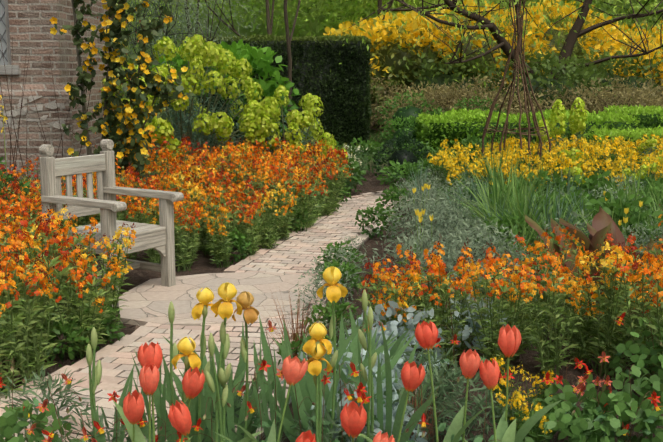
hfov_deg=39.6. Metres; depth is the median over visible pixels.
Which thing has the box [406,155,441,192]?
edge mound
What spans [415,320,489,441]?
tulip
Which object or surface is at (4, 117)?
yellow spikes
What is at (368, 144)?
edge mound
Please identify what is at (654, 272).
wallflower
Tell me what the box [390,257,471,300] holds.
grey shrublet
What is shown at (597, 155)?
yellow wallflower
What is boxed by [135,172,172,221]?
wallflower
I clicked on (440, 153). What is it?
yellow wallflower
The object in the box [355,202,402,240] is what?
shrub
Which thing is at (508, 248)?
grey shrublet
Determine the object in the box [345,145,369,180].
white flowers
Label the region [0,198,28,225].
wallflower
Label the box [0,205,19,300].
wallflower
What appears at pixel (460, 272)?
wallflower
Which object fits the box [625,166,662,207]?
daylily tuft
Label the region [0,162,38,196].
wallflower
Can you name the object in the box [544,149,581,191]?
yellow wallflower
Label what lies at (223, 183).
wallflower
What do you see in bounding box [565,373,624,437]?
aquilegia
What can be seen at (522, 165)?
yellow wallflower
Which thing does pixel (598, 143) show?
yellow wallflower
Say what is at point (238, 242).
path edging
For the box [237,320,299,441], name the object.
aquilegia
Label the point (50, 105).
stones
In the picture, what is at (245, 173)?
wallflower
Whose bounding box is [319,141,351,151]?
edge mound
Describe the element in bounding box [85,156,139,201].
wallflower
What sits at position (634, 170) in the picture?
yellow wallflower
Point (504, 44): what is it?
tree
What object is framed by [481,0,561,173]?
twig wigwam
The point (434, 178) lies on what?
grey shrublet
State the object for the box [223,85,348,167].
euphorbia characias
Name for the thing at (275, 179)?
wallflower
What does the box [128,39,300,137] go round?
bold leaf plant
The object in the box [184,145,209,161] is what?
wallflower
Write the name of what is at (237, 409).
foliage
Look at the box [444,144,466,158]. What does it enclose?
yellow wallflower
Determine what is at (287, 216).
wallflower
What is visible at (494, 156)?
yellow wallflower
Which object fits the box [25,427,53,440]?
aquilegia
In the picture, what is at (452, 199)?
grey shrublet
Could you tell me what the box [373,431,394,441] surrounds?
tulip
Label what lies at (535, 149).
yellow wallflower
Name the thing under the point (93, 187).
wallflower
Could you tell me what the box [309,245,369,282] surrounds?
path edging
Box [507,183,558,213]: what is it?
daylily tuft
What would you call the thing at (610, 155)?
yellow wallflower
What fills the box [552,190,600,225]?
green mound
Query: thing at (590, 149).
yellow wallflower
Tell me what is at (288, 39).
young climbs tree
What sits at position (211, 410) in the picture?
iris leaves
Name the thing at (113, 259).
wallflower
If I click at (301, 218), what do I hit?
path edging
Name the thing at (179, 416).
tulip
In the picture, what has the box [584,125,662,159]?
box hedge
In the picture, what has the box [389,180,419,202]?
path edging
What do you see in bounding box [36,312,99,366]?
plant
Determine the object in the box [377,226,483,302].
grey shrublet
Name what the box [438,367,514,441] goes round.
aquilegia
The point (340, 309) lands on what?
plant
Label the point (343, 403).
silver foliage
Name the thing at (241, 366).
iris leaves
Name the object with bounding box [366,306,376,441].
iris
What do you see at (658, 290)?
wallflower
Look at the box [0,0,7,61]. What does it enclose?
window leads
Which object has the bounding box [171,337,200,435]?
iris
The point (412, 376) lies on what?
tulip
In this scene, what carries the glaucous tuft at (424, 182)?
on the ground
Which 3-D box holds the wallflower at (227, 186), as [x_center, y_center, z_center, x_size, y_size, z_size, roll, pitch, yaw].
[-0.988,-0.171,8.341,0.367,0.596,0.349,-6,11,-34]
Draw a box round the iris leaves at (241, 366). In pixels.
[163,325,270,424]
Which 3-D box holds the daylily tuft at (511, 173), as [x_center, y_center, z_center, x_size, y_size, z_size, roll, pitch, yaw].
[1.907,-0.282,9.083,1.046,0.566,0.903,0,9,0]
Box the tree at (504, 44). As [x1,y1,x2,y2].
[288,0,662,106]
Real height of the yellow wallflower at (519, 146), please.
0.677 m
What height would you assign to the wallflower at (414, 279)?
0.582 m
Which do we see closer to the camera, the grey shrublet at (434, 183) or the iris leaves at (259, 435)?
the iris leaves at (259, 435)
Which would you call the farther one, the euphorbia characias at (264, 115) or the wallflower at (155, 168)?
the euphorbia characias at (264, 115)
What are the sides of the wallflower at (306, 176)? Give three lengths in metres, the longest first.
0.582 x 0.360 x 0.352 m
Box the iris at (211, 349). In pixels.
[205,333,222,441]
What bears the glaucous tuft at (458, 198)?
on the ground
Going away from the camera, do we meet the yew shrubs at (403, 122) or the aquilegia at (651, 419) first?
the aquilegia at (651, 419)
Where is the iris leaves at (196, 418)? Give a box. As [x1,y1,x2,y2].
[155,370,245,440]
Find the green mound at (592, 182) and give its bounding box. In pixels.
[563,171,628,199]
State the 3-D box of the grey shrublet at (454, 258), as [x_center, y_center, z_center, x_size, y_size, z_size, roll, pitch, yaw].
[0.799,0.357,5.750,0.649,0.478,0.657,4,10,21]
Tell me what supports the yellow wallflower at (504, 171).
on the ground
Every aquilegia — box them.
[0,358,42,440]
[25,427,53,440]
[26,373,81,441]
[41,420,105,441]
[63,403,104,441]
[107,391,147,441]
[146,417,186,441]
[186,397,265,441]
[232,359,270,441]
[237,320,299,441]
[276,350,332,441]
[306,362,370,441]
[318,364,339,441]
[346,301,386,439]
[405,406,461,441]
[418,289,488,400]
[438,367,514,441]
[474,433,501,441]
[529,358,591,441]
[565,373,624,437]
[575,352,617,436]
[594,391,660,441]
[602,364,657,441]
[615,309,662,387]
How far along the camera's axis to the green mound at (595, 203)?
7.11 m
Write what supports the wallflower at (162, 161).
on the ground
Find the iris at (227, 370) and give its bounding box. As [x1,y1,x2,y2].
[220,321,230,441]
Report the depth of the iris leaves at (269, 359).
3.64 m
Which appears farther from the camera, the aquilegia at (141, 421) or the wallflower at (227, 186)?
the wallflower at (227, 186)
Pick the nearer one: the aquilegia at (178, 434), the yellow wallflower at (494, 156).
the aquilegia at (178, 434)
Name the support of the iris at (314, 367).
on the ground
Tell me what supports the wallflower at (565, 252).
on the ground
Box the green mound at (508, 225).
[475,212,540,257]
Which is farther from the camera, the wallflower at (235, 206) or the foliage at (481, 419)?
the wallflower at (235, 206)
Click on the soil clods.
(136, 327)
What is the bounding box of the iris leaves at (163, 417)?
[132,356,192,441]
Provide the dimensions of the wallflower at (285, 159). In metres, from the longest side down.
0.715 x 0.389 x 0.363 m
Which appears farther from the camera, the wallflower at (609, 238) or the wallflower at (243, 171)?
the wallflower at (243, 171)
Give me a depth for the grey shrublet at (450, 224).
6.91 m
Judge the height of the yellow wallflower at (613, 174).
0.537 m
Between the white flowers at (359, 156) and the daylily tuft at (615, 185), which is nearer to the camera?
the daylily tuft at (615, 185)
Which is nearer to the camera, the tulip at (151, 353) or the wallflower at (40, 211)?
the tulip at (151, 353)
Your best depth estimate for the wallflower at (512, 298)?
4.71 m
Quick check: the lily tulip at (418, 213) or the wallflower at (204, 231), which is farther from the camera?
the wallflower at (204, 231)
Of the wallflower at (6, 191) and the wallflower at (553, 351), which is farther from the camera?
the wallflower at (6, 191)
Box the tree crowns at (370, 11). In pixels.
[117,0,662,62]
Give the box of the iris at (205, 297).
[191,287,217,441]
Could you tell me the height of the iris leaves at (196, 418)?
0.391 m
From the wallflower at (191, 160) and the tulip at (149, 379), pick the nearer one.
the tulip at (149, 379)
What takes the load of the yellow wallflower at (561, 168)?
on the ground
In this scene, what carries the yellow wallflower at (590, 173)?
on the ground
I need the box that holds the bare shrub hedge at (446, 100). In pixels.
[366,74,662,142]
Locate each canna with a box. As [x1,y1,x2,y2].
[525,215,616,301]
[559,207,638,285]
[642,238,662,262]
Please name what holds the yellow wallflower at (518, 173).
on the ground
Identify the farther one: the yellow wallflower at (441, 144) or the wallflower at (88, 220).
the yellow wallflower at (441, 144)
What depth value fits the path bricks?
5.05 m
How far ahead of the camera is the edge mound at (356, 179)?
10.94 m
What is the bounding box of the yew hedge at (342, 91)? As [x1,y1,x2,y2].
[178,33,371,145]
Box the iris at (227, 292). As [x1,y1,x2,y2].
[211,282,242,441]
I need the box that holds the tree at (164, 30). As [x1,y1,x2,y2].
[114,0,260,99]
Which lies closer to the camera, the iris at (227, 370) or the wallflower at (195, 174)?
the iris at (227, 370)
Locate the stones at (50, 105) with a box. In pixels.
[0,96,67,129]
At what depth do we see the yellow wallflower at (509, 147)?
11.07 m
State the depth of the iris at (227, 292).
3.15 m
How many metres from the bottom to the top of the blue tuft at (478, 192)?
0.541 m
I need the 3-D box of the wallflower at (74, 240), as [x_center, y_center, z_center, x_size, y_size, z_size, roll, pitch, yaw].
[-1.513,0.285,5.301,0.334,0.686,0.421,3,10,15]
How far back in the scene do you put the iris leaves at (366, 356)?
3.68 m
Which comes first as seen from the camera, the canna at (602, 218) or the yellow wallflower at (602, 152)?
the canna at (602, 218)
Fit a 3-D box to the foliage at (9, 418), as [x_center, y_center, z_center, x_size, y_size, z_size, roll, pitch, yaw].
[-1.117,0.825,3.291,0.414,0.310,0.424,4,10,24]
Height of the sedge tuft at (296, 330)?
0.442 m
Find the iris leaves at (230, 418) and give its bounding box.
[197,354,281,441]
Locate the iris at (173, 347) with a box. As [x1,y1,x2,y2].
[168,301,177,440]
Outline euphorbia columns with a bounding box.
[535,97,587,155]
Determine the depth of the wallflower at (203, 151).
9.48 m
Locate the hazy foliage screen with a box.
[116,0,662,104]
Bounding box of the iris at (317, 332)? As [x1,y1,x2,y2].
[302,322,331,441]
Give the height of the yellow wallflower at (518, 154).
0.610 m
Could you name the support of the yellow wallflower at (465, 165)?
on the ground
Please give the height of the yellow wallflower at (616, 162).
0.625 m
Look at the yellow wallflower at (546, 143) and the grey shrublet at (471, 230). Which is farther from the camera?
the yellow wallflower at (546, 143)
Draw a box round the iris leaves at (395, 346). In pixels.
[343,315,409,368]
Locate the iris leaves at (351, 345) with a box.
[273,328,397,423]
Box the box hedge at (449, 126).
[414,107,639,163]
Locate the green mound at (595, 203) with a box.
[577,189,662,255]
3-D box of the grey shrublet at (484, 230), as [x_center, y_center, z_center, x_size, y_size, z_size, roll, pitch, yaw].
[1.052,0.226,6.543,0.642,0.490,0.635,-5,10,-26]
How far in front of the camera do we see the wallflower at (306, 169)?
9.52 m
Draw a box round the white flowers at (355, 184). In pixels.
[351,158,364,186]
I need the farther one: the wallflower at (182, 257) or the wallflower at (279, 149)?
the wallflower at (279, 149)
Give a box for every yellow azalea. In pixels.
[323,0,625,130]
[550,18,662,85]
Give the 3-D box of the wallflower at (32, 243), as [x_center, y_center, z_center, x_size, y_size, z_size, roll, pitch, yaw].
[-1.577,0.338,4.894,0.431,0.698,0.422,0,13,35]
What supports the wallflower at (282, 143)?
on the ground
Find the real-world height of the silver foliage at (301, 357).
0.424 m
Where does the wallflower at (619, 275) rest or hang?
on the ground
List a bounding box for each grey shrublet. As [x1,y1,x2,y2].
[351,237,455,302]
[376,196,466,254]
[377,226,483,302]
[380,210,455,253]
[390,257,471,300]
[391,195,472,242]
[395,230,455,272]
[397,186,449,227]
[400,207,487,255]
[401,181,452,219]
[407,172,464,208]
[408,187,476,227]
[410,205,478,255]
[411,246,469,280]
[415,164,472,189]
[418,238,509,293]
[424,178,483,222]
[425,222,532,289]
[431,196,480,233]
[437,209,482,247]
[441,267,510,294]
[442,218,523,267]
[447,198,482,229]
[447,218,506,260]
[448,260,507,294]
[450,230,506,256]
[454,177,488,189]
[475,238,535,274]
[477,264,571,344]
[481,257,553,306]
[486,246,549,291]
[536,209,626,248]
[579,184,649,211]
[586,175,645,198]
[622,219,662,255]
[644,224,662,242]
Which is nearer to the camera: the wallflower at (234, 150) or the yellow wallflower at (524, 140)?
the wallflower at (234, 150)
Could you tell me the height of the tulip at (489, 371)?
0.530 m
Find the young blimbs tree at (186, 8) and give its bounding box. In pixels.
[185,0,199,35]
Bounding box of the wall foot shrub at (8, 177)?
[0,157,34,216]
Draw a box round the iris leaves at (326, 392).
[283,322,414,441]
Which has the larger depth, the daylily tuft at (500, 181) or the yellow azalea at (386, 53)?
the yellow azalea at (386, 53)
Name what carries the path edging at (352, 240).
on the ground
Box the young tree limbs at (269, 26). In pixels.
[205,0,274,35]
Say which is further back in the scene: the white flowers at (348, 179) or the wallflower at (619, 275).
the white flowers at (348, 179)
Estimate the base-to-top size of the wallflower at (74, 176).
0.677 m
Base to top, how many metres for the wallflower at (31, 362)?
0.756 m
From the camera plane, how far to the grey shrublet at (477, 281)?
5.53 m
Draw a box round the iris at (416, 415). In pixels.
[330,289,436,441]
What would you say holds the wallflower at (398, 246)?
on the ground
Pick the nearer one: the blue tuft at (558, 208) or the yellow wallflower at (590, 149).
the blue tuft at (558, 208)
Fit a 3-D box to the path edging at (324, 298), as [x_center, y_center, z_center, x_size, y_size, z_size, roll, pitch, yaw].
[-0.038,0.484,5.411,0.402,0.307,0.398,-9,13,-44]
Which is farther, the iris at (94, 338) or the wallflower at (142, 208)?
the wallflower at (142, 208)
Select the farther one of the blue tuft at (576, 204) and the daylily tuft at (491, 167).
the daylily tuft at (491, 167)
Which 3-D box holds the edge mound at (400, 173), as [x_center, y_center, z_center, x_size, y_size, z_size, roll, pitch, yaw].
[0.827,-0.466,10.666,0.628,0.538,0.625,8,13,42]
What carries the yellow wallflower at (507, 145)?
on the ground
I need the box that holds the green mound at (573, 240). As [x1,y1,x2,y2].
[525,232,584,257]
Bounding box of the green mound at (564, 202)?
[520,191,577,231]
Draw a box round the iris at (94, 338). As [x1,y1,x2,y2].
[91,327,101,411]
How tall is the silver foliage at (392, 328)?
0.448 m
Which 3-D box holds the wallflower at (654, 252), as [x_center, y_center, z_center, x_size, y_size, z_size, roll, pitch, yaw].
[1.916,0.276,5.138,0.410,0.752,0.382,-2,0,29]
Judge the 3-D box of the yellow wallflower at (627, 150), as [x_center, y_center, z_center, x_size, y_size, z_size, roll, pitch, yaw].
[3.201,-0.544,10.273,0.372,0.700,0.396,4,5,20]
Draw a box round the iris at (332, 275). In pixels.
[275,266,380,441]
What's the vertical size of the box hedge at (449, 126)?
0.965 m
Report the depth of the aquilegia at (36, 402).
3.45 m
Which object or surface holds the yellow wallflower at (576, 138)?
on the ground
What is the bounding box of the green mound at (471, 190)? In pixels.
[454,184,491,207]
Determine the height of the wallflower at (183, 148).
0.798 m
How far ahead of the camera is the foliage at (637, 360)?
4.11 m
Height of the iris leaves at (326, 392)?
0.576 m
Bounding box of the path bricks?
[0,189,435,441]
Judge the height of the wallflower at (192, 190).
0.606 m
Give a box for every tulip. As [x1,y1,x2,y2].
[113,363,159,441]
[123,390,167,441]
[137,342,190,441]
[168,400,263,441]
[181,367,204,441]
[213,355,307,441]
[295,430,315,441]
[340,401,366,441]
[358,361,425,441]
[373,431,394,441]
[403,209,432,271]
[411,184,430,241]
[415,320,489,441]
[459,349,480,441]
[464,358,515,441]
[498,324,560,441]
[608,201,642,245]
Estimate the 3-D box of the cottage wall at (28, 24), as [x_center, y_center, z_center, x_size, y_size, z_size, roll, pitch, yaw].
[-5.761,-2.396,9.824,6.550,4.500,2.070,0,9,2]
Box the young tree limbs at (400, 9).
[377,0,460,127]
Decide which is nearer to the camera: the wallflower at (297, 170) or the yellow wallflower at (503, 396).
the yellow wallflower at (503, 396)
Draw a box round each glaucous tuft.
[394,159,442,189]
[395,168,447,209]
[434,184,476,233]
[444,174,496,219]
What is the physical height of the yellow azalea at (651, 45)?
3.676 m
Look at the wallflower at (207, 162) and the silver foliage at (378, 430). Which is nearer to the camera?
the silver foliage at (378, 430)
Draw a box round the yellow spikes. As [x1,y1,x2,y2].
[0,95,7,187]
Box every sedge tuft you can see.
[263,287,351,362]
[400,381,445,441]
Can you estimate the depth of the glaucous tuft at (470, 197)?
8.88 m
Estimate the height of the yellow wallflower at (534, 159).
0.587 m
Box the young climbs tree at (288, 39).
[283,0,300,135]
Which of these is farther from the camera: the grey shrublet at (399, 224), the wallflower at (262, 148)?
the wallflower at (262, 148)
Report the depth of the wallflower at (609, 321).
4.42 m
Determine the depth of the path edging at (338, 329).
4.72 m
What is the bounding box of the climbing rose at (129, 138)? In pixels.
[0,0,194,196]
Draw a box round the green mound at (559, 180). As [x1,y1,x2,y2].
[506,167,579,198]
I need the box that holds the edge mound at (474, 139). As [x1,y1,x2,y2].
[451,135,490,167]
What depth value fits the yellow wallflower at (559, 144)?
11.93 m
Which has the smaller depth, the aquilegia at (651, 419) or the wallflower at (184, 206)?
the aquilegia at (651, 419)
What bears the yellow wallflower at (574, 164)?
on the ground
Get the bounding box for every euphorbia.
[557,148,582,186]
[563,166,584,197]
[622,162,657,188]
[637,137,662,156]
[640,156,662,174]
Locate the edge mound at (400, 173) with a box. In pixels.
[376,158,431,193]
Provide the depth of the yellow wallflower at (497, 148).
10.70 m
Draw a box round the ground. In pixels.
[0,107,662,441]
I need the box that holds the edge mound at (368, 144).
[343,137,389,175]
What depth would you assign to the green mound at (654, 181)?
8.96 m
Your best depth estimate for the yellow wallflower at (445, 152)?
10.22 m
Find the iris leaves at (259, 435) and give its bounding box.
[257,362,261,441]
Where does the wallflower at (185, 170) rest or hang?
on the ground
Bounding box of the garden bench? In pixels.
[39,139,183,306]
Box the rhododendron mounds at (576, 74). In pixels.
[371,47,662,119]
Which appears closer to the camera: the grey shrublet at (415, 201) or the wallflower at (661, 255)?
the wallflower at (661, 255)
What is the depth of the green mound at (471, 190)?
9.00 m
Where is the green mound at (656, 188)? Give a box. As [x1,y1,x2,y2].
[638,181,662,209]
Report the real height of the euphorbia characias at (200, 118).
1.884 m
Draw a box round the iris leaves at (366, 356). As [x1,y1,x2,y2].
[320,346,385,395]
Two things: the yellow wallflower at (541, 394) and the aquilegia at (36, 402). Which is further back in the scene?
the yellow wallflower at (541, 394)
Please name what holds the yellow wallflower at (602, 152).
on the ground
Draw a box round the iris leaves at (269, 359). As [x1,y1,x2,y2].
[254,315,398,441]
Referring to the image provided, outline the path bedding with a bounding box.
[223,209,398,441]
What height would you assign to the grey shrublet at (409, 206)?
0.547 m
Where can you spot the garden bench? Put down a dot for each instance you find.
(106, 205)
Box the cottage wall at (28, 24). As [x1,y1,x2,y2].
[0,0,115,214]
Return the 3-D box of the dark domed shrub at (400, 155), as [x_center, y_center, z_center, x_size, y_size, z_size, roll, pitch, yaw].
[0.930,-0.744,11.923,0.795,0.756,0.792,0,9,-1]
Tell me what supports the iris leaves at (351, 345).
on the ground
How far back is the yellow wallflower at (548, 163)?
10.04 m
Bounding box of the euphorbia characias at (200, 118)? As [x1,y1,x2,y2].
[101,34,281,161]
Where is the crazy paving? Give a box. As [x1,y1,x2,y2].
[119,272,316,325]
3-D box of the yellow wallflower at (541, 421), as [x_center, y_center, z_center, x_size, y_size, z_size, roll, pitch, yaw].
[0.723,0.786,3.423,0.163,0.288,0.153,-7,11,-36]
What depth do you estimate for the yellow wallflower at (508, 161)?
9.80 m
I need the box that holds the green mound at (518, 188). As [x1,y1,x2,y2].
[482,184,536,211]
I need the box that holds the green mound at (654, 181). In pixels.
[619,175,662,194]
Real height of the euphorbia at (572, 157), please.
0.675 m
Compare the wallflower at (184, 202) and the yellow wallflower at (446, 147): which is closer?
the wallflower at (184, 202)
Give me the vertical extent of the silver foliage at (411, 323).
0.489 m
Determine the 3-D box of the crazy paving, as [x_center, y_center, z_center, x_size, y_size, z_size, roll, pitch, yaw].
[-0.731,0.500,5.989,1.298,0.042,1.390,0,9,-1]
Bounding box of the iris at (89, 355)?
[86,344,96,438]
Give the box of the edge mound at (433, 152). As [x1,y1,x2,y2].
[423,147,455,165]
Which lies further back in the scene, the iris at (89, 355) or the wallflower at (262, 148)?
the wallflower at (262, 148)
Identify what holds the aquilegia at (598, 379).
on the ground
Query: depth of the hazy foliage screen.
37.46 m
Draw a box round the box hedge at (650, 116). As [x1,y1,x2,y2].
[604,104,662,128]
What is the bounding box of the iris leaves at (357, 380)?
[345,342,439,434]
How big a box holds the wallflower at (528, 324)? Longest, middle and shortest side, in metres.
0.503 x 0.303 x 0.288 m
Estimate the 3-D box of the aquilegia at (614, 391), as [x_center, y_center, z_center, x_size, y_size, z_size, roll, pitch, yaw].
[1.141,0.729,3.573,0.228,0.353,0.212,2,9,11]
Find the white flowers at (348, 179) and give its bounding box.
[339,164,357,191]
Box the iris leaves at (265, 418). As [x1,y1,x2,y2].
[250,332,305,441]
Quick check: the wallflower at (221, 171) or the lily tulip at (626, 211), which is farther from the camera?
the wallflower at (221, 171)
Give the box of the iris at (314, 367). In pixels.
[307,343,332,441]
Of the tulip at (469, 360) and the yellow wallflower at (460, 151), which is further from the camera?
the yellow wallflower at (460, 151)
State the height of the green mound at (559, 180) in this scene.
0.645 m
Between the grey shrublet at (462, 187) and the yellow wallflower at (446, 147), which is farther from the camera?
the yellow wallflower at (446, 147)
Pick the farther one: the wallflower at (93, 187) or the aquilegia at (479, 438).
the wallflower at (93, 187)
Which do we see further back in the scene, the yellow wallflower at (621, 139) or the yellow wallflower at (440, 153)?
the yellow wallflower at (621, 139)
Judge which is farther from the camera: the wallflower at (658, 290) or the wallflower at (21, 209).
the wallflower at (21, 209)
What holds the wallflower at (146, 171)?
on the ground
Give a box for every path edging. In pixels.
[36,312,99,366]
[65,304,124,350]
[205,228,252,263]
[247,221,276,242]
[277,203,309,232]
[277,330,338,376]
[292,279,360,322]
[293,265,356,304]
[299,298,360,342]
[306,317,360,342]
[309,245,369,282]
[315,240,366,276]
[315,259,366,297]
[337,235,368,258]
[338,183,351,202]
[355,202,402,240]
[364,207,399,228]
[375,185,412,216]
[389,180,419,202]
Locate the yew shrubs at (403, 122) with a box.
[375,90,505,153]
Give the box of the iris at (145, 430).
[124,291,258,441]
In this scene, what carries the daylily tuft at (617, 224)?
on the ground
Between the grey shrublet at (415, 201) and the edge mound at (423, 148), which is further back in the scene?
the edge mound at (423, 148)
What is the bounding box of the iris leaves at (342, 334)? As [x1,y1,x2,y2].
[302,308,409,357]
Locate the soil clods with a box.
[10,195,647,441]
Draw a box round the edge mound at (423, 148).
[394,138,437,169]
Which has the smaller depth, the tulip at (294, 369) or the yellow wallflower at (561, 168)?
the tulip at (294, 369)
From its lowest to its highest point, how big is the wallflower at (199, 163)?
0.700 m
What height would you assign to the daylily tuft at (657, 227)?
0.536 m
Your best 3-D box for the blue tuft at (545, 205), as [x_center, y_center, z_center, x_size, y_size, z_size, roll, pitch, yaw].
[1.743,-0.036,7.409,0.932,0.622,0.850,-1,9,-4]
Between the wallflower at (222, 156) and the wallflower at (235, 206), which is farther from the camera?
the wallflower at (222, 156)
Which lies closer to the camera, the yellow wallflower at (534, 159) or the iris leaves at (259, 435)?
the iris leaves at (259, 435)
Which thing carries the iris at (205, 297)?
on the ground
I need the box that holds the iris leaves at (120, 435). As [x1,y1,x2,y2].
[68,362,141,441]
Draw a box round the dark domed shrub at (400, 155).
[373,135,429,186]
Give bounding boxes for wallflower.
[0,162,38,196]
[0,168,25,200]
[0,174,16,204]
[0,178,29,214]
[0,189,60,289]
[0,196,51,255]
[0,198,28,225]
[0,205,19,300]
[0,211,79,370]
[0,219,20,363]
[0,232,58,384]
[0,247,46,398]
[1,219,82,348]
[2,187,41,254]
[5,178,40,210]
[7,154,40,196]
[11,203,92,311]
[14,235,74,315]
[26,190,40,222]
[27,213,99,318]
[30,179,67,228]
[32,176,64,229]
[38,174,76,226]
[49,251,120,359]
[59,173,89,226]
[61,154,85,207]
[62,172,121,225]
[72,172,124,224]
[76,223,135,339]
[83,176,124,224]
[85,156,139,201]
[89,198,136,220]
[93,172,138,222]
[115,164,128,186]
[116,182,148,259]
[118,175,177,259]
[121,161,152,221]
[121,165,149,206]
[132,198,177,263]
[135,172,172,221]
[135,180,178,222]
[142,145,188,191]
[143,128,184,169]
[146,155,160,181]
[147,169,202,196]
[151,160,192,189]
[153,177,189,219]
[156,150,181,176]
[159,162,201,192]
[160,154,181,178]
[165,178,191,206]
[171,137,205,170]
[173,190,206,254]
[174,158,205,193]
[174,197,201,270]
[175,203,201,266]
[179,133,201,159]
[179,162,215,200]
[180,154,215,194]
[183,153,219,185]
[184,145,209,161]
[185,179,223,250]
[185,185,220,255]
[187,146,231,181]
[188,169,231,223]
[193,140,223,164]
[193,163,234,222]
[194,163,223,203]
[199,145,229,176]
[199,201,231,267]
[202,181,253,259]
[207,138,259,186]
[208,170,235,189]
[210,173,241,225]
[213,142,250,187]
[220,150,261,185]
[222,195,261,257]
[223,193,257,247]
[224,174,260,230]
[228,178,251,209]
[232,174,272,239]
[235,138,261,165]
[235,160,252,189]
[237,153,283,216]
[238,142,269,164]
[240,140,284,164]
[246,158,278,187]
[248,160,276,200]
[249,157,296,218]
[254,151,296,227]
[255,187,288,248]
[260,136,294,158]
[262,158,298,219]
[264,181,296,240]
[271,142,313,174]
[272,148,302,179]
[274,140,310,167]
[277,162,324,231]
[279,165,323,204]
[280,147,309,171]
[282,163,318,203]
[292,150,324,185]
[293,157,323,212]
[293,161,330,226]
[297,137,331,161]
[297,140,335,180]
[307,144,351,213]
[310,144,352,217]
[356,247,418,326]
[372,256,421,370]
[391,253,472,376]
[395,234,465,351]
[419,237,495,366]
[427,149,451,188]
[428,148,458,186]
[438,153,469,186]
[440,138,462,155]
[443,159,473,193]
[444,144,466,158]
[449,255,501,346]
[452,141,478,174]
[455,240,538,374]
[458,153,483,180]
[470,152,499,182]
[471,159,496,201]
[475,141,496,152]
[475,146,494,160]
[480,146,505,190]
[484,142,505,155]
[487,146,513,185]
[487,255,538,349]
[488,155,519,192]
[488,250,533,360]
[489,150,514,180]
[490,353,524,419]
[493,134,513,149]
[493,136,518,168]
[493,383,527,438]
[504,140,527,162]
[505,147,532,179]
[507,168,528,182]
[510,137,535,158]
[510,391,551,441]
[512,148,532,167]
[513,225,592,338]
[514,232,588,377]
[521,162,546,178]
[522,138,536,157]
[522,140,543,163]
[522,368,554,408]
[523,164,545,193]
[524,148,544,180]
[534,156,555,179]
[538,145,557,170]
[539,157,569,194]
[541,139,561,163]
[541,149,565,186]
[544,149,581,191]
[549,144,568,173]
[551,137,570,152]
[551,249,613,341]
[555,133,586,177]
[556,272,607,365]
[557,235,662,378]
[563,153,597,177]
[573,136,593,150]
[578,143,603,174]
[578,243,657,348]
[579,156,609,195]
[581,143,610,181]
[582,142,600,161]
[588,140,613,179]
[589,136,604,163]
[593,134,619,175]
[593,156,623,187]
[597,229,657,327]
[601,146,635,182]
[603,141,633,173]
[603,144,626,170]
[605,167,627,193]
[605,231,662,346]
[609,134,637,162]
[614,142,640,165]
[614,247,662,379]
[616,155,649,181]
[620,137,642,153]
[623,149,643,175]
[636,265,662,357]
[637,132,662,168]
[638,204,662,282]
[646,151,662,179]
[646,159,662,181]
[649,149,662,171]
[649,261,662,363]
[653,140,662,156]
[658,252,662,266]
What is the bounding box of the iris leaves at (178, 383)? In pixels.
[157,355,234,411]
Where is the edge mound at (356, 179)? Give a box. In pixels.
[327,157,366,195]
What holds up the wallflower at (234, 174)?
on the ground
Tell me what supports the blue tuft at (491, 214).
on the ground
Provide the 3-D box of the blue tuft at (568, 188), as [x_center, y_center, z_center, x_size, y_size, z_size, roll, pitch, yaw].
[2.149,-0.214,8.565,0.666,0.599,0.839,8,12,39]
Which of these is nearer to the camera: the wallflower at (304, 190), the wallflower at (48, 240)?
the wallflower at (48, 240)
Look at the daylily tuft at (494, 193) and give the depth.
7.96 m
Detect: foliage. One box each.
[0,365,106,441]
[0,400,80,441]
[69,405,169,441]
[187,372,290,441]
[280,339,380,402]
[282,399,376,441]
[300,376,417,441]
[332,349,429,435]
[332,395,427,441]
[345,301,448,380]
[347,323,423,387]
[370,371,462,441]
[399,340,479,425]
[399,358,499,441]
[427,386,539,441]
[434,288,508,351]
[510,407,609,441]
[532,373,642,441]
[582,391,662,441]
[603,365,662,441]
[607,317,662,408]
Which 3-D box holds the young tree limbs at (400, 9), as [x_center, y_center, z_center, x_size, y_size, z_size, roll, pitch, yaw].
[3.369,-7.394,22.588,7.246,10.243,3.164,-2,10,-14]
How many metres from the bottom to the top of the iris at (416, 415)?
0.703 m
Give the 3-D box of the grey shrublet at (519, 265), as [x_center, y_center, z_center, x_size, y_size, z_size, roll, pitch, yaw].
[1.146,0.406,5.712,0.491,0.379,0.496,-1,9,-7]
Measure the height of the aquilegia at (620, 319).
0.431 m
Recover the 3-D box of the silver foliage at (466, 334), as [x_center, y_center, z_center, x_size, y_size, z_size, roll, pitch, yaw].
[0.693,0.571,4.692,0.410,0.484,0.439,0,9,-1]
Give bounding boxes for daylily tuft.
[432,153,568,223]
[441,145,543,188]
[447,171,596,246]
[452,166,573,224]
[462,184,510,224]
[470,150,561,205]
[470,164,533,186]
[474,209,556,268]
[483,184,630,247]
[489,163,581,197]
[503,234,555,286]
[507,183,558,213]
[536,184,650,239]
[561,156,662,209]
[565,203,633,244]
[574,206,658,254]
[585,178,655,248]
[586,165,655,207]
[600,177,662,234]
[616,196,662,254]
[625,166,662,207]
[625,184,662,233]
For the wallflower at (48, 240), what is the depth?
4.53 m
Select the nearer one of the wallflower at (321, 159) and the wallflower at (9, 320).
the wallflower at (9, 320)
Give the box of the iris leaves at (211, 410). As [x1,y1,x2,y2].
[177,363,257,440]
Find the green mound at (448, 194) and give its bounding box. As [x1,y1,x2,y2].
[434,186,466,215]
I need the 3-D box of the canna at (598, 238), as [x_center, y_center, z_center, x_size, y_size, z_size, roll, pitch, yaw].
[1.502,0.244,5.747,0.547,0.534,0.388,0,9,-1]
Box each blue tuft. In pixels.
[450,173,508,211]
[467,195,529,252]
[493,180,586,226]
[519,183,591,233]
[545,168,582,203]
[562,188,591,244]
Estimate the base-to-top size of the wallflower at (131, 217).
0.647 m
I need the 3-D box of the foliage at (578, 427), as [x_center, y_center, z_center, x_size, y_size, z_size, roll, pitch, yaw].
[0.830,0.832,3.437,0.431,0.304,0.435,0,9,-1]

